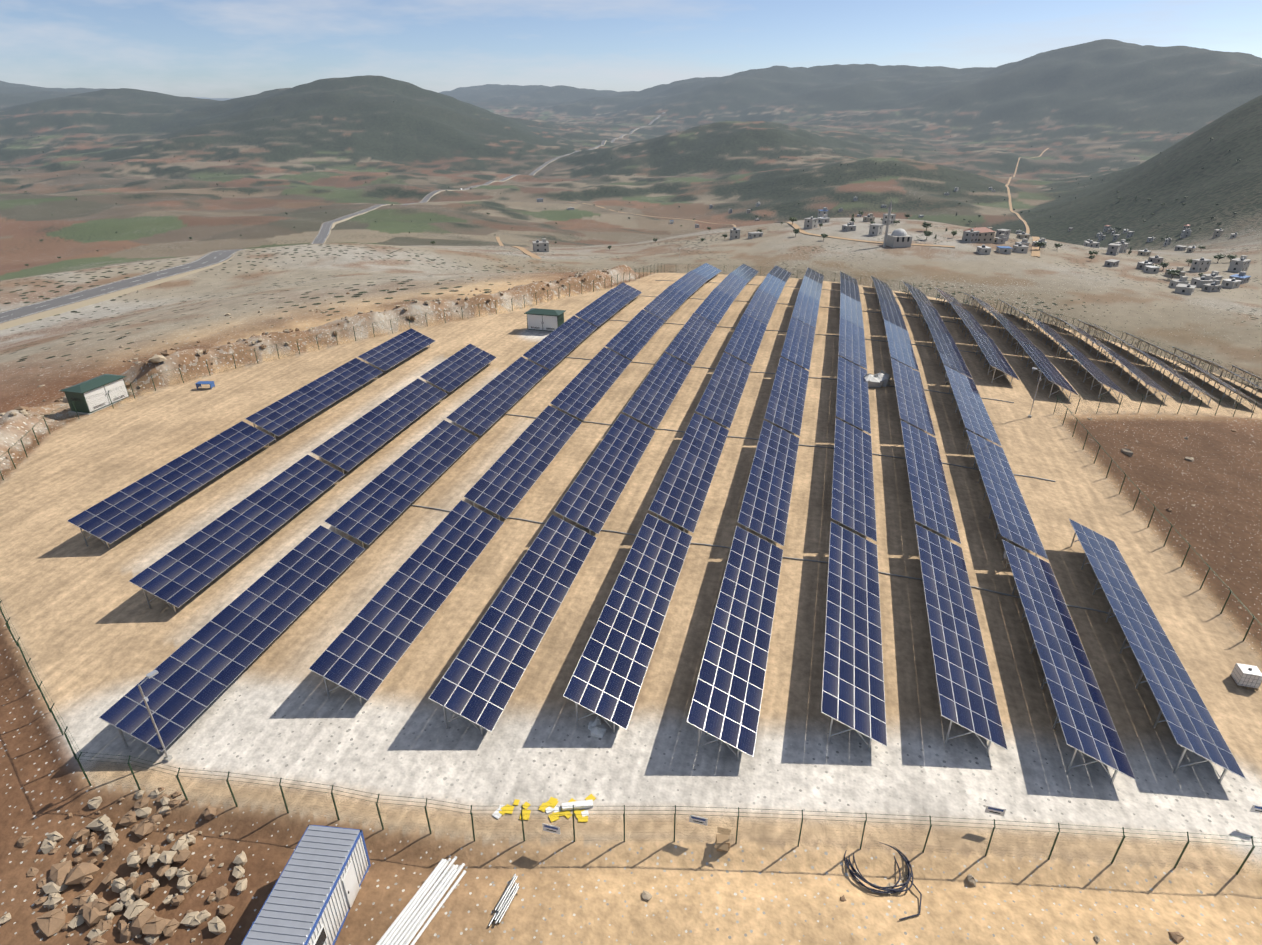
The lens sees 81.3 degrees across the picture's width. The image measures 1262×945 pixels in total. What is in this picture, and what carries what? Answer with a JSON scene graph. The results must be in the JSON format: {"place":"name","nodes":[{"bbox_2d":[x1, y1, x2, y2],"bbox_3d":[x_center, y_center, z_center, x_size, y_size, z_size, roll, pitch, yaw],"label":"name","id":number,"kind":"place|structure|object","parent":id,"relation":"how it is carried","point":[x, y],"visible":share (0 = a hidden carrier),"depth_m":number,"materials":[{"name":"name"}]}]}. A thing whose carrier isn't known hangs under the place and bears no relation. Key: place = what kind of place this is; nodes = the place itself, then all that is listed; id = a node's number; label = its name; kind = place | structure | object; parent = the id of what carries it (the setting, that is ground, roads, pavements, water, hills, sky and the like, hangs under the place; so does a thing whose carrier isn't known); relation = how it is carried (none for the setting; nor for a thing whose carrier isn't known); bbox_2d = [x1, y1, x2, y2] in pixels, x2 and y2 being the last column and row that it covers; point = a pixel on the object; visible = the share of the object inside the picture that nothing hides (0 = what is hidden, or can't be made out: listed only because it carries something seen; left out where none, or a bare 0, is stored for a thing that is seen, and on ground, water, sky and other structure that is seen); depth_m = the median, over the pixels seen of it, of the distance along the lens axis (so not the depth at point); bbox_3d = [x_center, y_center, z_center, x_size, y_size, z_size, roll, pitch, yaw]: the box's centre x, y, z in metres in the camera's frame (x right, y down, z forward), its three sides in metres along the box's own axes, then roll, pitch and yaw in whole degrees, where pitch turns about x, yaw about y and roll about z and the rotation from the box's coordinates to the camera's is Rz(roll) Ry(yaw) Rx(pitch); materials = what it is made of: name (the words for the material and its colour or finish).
{"place":"outdoors","nodes":[
{"label":"outdoors","id":0,"kind":"place"},
{"bbox_2d":[0,39,1261,944],"bbox_3d":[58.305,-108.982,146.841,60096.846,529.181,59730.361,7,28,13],"label":"terrain","id":1,"kind":"structure","parent":0,"point":[93,630],"depth_m":70.63,"materials":[{"name":"beige soil"}]},
{"bbox_2d":[60,374,128,415],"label":"transformer kiosk","id":2,"kind":"object","parent":1,"relation":"on","point":[99,385],"visible":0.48,"depth_m":87.96,"materials":[{"name":"white metal"}]},
{"bbox_2d":[34,787,247,944],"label":"rock pile","id":3,"kind":"object","parent":1,"relation":"on","point":[94,909],"visible":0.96,"depth_m":35.24,"materials":[{"name":"stone"}]},
{"bbox_2d":[138,670,172,761],"bbox_3d":[-25.695,13.451,40.254,0.365,5.930,1.187,14,30,26],"label":"light pole","id":4,"kind":"object","parent":1,"relation":"on","point":[167,758],"visible":0.94,"depth_m":39.53,"materials":[{"name":"metal"}]},
{"bbox_2d":[196,381,214,389],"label":"blue workbench","id":5,"kind":"object","parent":1,"relation":"on","point":[210,383],"visible":0.94,"depth_m":92.95,"materials":[{"name":"blue plastic"}]},
{"bbox_2d":[67,328,434,548],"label":"solar row","id":6,"kind":"object","parent":1,"relation":"on","point":[120,513],"visible":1,"depth_m":72.64,"materials":[{"name":"blue"}]},
{"bbox_2d":[0,268,609,429],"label":"rock embankment","id":7,"kind":"structure","parent":1,"relation":"on","point":[156,358],"depth_m":99.71,"materials":[{"name":"stone"}]},
{"bbox_2d":[241,824,370,944],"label":"site office container","id":8,"kind":"object","parent":1,"relation":"on","point":[310,899],"visible":1,"depth_m":32.33,"materials":[{"name":"metal"}]},
{"bbox_2d":[129,344,496,612],"bbox_3d":[-26.616,-3.396,75.059,3.702,3.747,54.320,7,28,13],"label":"solar row","id":9,"kind":"object","parent":1,"relation":"on","point":[185,571],"visible":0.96,"depth_m":64.17,"materials":[{"name":"blue"}]},
{"bbox_2d":[0,112,664,329],"bbox_3d":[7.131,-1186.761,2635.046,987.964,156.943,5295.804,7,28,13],"label":"road","id":10,"kind":"structure","parent":1,"relation":"on","point":[20,315],"depth_m":270.58,"materials":[{"name":"grey asphalt"}]},
{"bbox_2d":[99,282,641,755],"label":"solar row","id":11,"kind":"object","parent":1,"relation":"on","point":[227,646],"visible":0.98,"depth_m":54.41,"materials":[{"name":"blue"}]},
{"bbox_2d":[376,856,465,944],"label":"pipe stack","id":12,"kind":"object","parent":1,"relation":"on","point":[403,928],"visible":1,"depth_m":33.49,"materials":[{"name":"white plastic"}]},
{"bbox_2d":[488,874,519,926],"bbox_3d":[-5.762,19.664,33.788,0.650,0.225,2.589,11,29,20],"label":"pipe stack","id":13,"kind":"object","parent":1,"relation":"on","point":[507,897],"visible":0.96,"depth_m":33.70,"materials":[{"name":"grey"}]},
{"bbox_2d":[309,263,720,704],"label":"solar row","id":14,"kind":"object","parent":1,"relation":"on","point":[398,611],"visible":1,"depth_m":58.30,"materials":[{"name":"blue"}]},
{"bbox_2d":[496,237,540,258],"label":"dirt track","id":15,"kind":"structure","parent":1,"relation":"on","point":[526,252],"depth_m":489.86,"materials":[{"name":"beige soil"}]},
{"bbox_2d":[492,794,595,822],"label":"packaging litter","id":16,"kind":"object","parent":1,"relation":"on","point":[550,805],"visible":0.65,"depth_m":37.88,"materials":[{"name":"yellow plastic"}]},
{"bbox_2d":[524,308,565,332],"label":"transformer kiosk","id":17,"kind":"object","parent":1,"relation":"on","point":[546,320],"visible":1,"depth_m":110.82,"materials":[{"name":"white metal"}]},
{"bbox_2d":[532,199,573,251],"bbox_3d":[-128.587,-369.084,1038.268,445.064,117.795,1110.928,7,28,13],"label":"houses","id":18,"kind":"structure","parent":1,"relation":"on","point":[541,246],"depth_m":488.35,"materials":[{"name":"grey"}]},
{"bbox_2d":[429,264,758,735],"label":"solar row","id":19,"kind":"object","parent":1,"relation":"on","point":[656,383],"visible":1,"depth_m":55.47,"materials":[{"name":"blue"}]},
{"bbox_2d":[588,716,605,737],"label":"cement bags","id":20,"kind":"object","parent":1,"relation":"on","point":[596,727],"visible":0.98,"depth_m":42.13,"materials":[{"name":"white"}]},
{"bbox_2d":[567,202,673,218],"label":"dirt track","id":21,"kind":"structure","parent":1,"relation":"on","point":[623,212],"depth_m":1476.57,"materials":[{"name":"beige soil"}]},
{"bbox_2d":[0,269,1255,943],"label":"loose stones","id":22,"kind":"object","parent":1,"relation":"on","point":[646,895],"visible":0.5,"depth_m":36.76,"materials":[{"name":"stone"}]},
{"bbox_2d":[0,263,1261,874],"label":"perimeter fence","id":23,"kind":"object","parent":1,"relation":"on","point":[78,759],"visible":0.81,"depth_m":38.03,"materials":[{"name":"grey metal"}]},
{"bbox_2d":[563,265,791,733],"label":"solar row","id":24,"kind":"object","parent":1,"relation":"on","point":[756,310],"visible":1,"depth_m":55.34,"materials":[{"name":"blue"}]},
{"bbox_2d":[323,280,1114,614],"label":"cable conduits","id":25,"kind":"object","parent":1,"relation":"on","point":[799,444],"visible":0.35,"depth_m":72.65,"materials":[{"name":"grey"}]},
{"bbox_2d":[714,827,730,850],"bbox_3d":[4.475,18.046,35.936,0.721,0.700,1.000,7,28,13],"label":"cardboard box","id":26,"kind":"object","parent":1,"relation":"on","point":[722,842],"visible":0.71,"depth_m":35.81,"materials":[{"name":"beige cardboard"}]},
{"bbox_2d":[669,202,818,239],"bbox_3d":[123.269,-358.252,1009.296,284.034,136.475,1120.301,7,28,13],"label":"village","id":27,"kind":"object","parent":1,"relation":"on","point":[811,222],"visible":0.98,"depth_m":492.64,"materials":[{"name":"grey"}]},
{"bbox_2d":[687,267,823,760],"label":"solar row","id":28,"kind":"object","parent":1,"relation":"on","point":[731,694],"visible":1,"depth_m":53.08,"materials":[{"name":"blue"}]},
{"bbox_2d":[789,217,796,224],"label":"tree","id":29,"kind":"object","parent":1,"relation":"on","point":[792,219],"visible":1,"depth_m":519.58,"materials":[{"name":"green plant"}]},
{"bbox_2d":[674,218,954,247],"bbox_3d":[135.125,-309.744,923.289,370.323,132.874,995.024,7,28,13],"label":"dirt track","id":30,"kind":"structure","parent":1,"relation":"on","point":[796,226],"depth_m":457.82,"materials":[{"name":"beige soil"}]},
{"bbox_2d":[821,271,886,750],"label":"solar row","id":31,"kind":"object","parent":1,"relation":"on","point":[853,695],"visible":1,"depth_m":53.70,"materials":[{"name":"blue"}]},
{"bbox_2d":[863,370,889,387],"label":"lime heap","id":32,"kind":"object","parent":1,"relation":"on","point":[880,379],"visible":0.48,"depth_m":89.55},
{"bbox_2d":[844,842,921,919],"bbox_3d":[12.188,19.029,35.051,3.025,0.161,4.292,-20,33,-33],"label":"cable coil","id":33,"kind":"object","parent":1,"relation":"on","point":[855,873],"visible":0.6,"depth_m":34.60,"materials":[{"name":"black rubber"}]},
{"bbox_2d":[883,199,912,247],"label":"mosque","id":34,"kind":"structure","parent":1,"relation":"on","point":[898,238],"depth_m":424.86,"materials":[{"name":"grey"}]},
{"bbox_2d":[542,804,1261,833],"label":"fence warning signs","id":35,"kind":"object","parent":1,"relation":"on","point":[988,809],"visible":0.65,"depth_m":36.15,"materials":[{"name":"white paint"}]},
{"bbox_2d":[818,187,994,235],"bbox_3d":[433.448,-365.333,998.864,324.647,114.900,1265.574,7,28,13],"label":"village","id":36,"kind":"object","parent":1,"relation":"on","point":[875,229],"visible":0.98,"depth_m":503.65,"materials":[{"name":"grey"}]},
{"bbox_2d":[922,221,932,229],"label":"tree","id":37,"kind":"object","parent":1,"relation":"on","point":[927,225],"visible":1,"depth_m":470.35,"materials":[{"name":"green plant"}]},
{"bbox_2d":[922,230,932,239],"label":"tree","id":38,"kind":"object","parent":1,"relation":"on","point":[927,233],"visible":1,"depth_m":442.81,"materials":[{"name":"green plant"}]},
{"bbox_2d":[871,276,1007,754],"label":"solar row","id":39,"kind":"object","parent":1,"relation":"on","point":[967,696],"visible":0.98,"depth_m":53.56,"materials":[{"name":"blue"}]},
{"bbox_2d":[935,287,1018,385],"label":"solar row","id":40,"kind":"object","parent":1,"relation":"on","point":[992,353],"visible":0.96,"depth_m":106.68,"materials":[{"name":"blue"}]},
{"bbox_2d":[962,227,994,242],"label":"house","id":41,"kind":"structure","parent":1,"relation":"on","point":[986,235],"depth_m":443.81,"materials":[{"name":"grey"}]},
{"bbox_2d":[903,281,1135,784],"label":"solar row","id":42,"kind":"object","parent":1,"relation":"on","point":[1083,716],"visible":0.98,"depth_m":51.91,"materials":[{"name":"blue"}]},
{"bbox_2d":[963,292,1077,400],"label":"solar row","id":43,"kind":"object","parent":1,"relation":"on","point":[1047,368],"visible":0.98,"depth_m":103.70,"materials":[{"name":"blue"}]},
{"bbox_2d":[1005,148,1048,256],"bbox_3d":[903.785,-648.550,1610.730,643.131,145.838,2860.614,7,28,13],"label":"dirt track","id":44,"kind":"structure","parent":1,"relation":"on","point":[1035,251],"depth_m":1155.79,"materials":[{"name":"beige soil"}]},
{"bbox_2d":[1028,367,1041,417],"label":"light pole","id":45,"kind":"object","parent":1,"relation":"on","point":[1029,416],"visible":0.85,"depth_m":82.19,"materials":[{"name":"metal"}]},
{"bbox_2d":[1034,240,1045,249],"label":"tree","id":46,"kind":"object","parent":1,"relation":"on","point":[1039,244],"visible":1,"depth_m":437.04,"materials":[{"name":"green plant"}]},
{"bbox_2d":[999,299,1127,401],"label":"solar row","id":47,"kind":"object","parent":1,"relation":"on","point":[1095,371],"visible":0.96,"depth_m":104.99,"materials":[{"name":"blue"}]},
{"bbox_2d":[1088,250,1098,254],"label":"tree","id":48,"kind":"object","parent":1,"relation":"on","point":[1093,252],"visible":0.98,"depth_m":433.77,"materials":[{"name":"green plant"}]},
{"bbox_2d":[962,224,1236,254],"bbox_3d":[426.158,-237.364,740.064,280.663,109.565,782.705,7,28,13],"label":"village","id":49,"kind":"object","parent":1,"relation":"on","point":[1001,236],"visible":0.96,"depth_m":470.75,"materials":[{"name":"grey"}]},
{"bbox_2d":[1035,308,1174,402],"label":"solar row","id":50,"kind":"object","parent":1,"relation":"on","point":[1137,372],"visible":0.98,"depth_m":107.29,"materials":[{"name":"white"}]},
{"bbox_2d":[1077,319,1217,405],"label":"solar row","id":51,"kind":"object","parent":1,"relation":"on","point":[1191,384],"visible":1,"depth_m":108.60,"materials":[{"name":"white"}]},
{"bbox_2d":[1069,519,1245,783],"bbox_3d":[34.065,10.500,49.509,3.702,3.281,23.360,7,28,13],"label":"solar row","id":52,"kind":"object","parent":1,"relation":"on","point":[1189,720],"visible":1,"depth_m":46.18,"materials":[{"name":"blue"}]},
{"bbox_2d":[1158,262,1169,270],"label":"tree","id":53,"kind":"object","parent":1,"relation":"on","point":[1164,264],"visible":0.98,"depth_m":406.60,"materials":[{"name":"green plant"}]},
{"bbox_2d":[1166,268,1180,279],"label":"tree","id":54,"kind":"object","parent":1,"relation":"on","point":[1172,272],"visible":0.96,"depth_m":381.90,"materials":[{"name":"green plant"}]},
{"bbox_2d":[1104,239,1250,294],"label":"village","id":55,"kind":"object","parent":1,"relation":"on","point":[1207,282],"visible":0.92,"depth_m":398.53,"materials":[{"name":"grey"}]},
{"bbox_2d":[1123,331,1261,410],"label":"solar row","id":56,"kind":"object","parent":1,"relation":"on","point":[1235,390],"visible":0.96,"depth_m":108.39,"materials":[{"name":"white"}]},
{"bbox_2d":[1172,346,1261,403],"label":"solar row","id":57,"kind":"object","parent":1,"relation":"on","point":[1210,363],"visible":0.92,"depth_m":116.15,"materials":[{"name":"white"}]},
{"bbox_2d":[1213,254,1225,262],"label":"tree","id":58,"kind":"object","parent":1,"relation":"on","point":[1220,256],"visible":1,"depth_m":441.10,"materials":[{"name":"green plant"}]},
{"bbox_2d":[1226,253,1237,261],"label":"tree","id":59,"kind":"object","parent":1,"relation":"on","point":[1229,256],"visible":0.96,"depth_m":437.94,"materials":[{"name":"green plant"}]},
{"bbox_2d":[1229,663,1261,690],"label":"ibc tank","id":60,"kind":"object","parent":1,"relation":"on","point":[1246,676],"visible":1,"depth_m":46.64,"materials":[{"name":"white paint"}]},
{"bbox_2d":[1232,365,1261,386],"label":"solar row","id":61,"kind":"object","parent":1,"relation":"on","point":[1259,378],"visible":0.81,"depth_m":118.62,"materials":[{"name":"white"}]},
{"bbox_2d":[0,0,1261,97],"label":"sky","id":62,"kind":"structure","parent":0,"point":[181,48],"materials":[{"name":"blue"}]}
]}

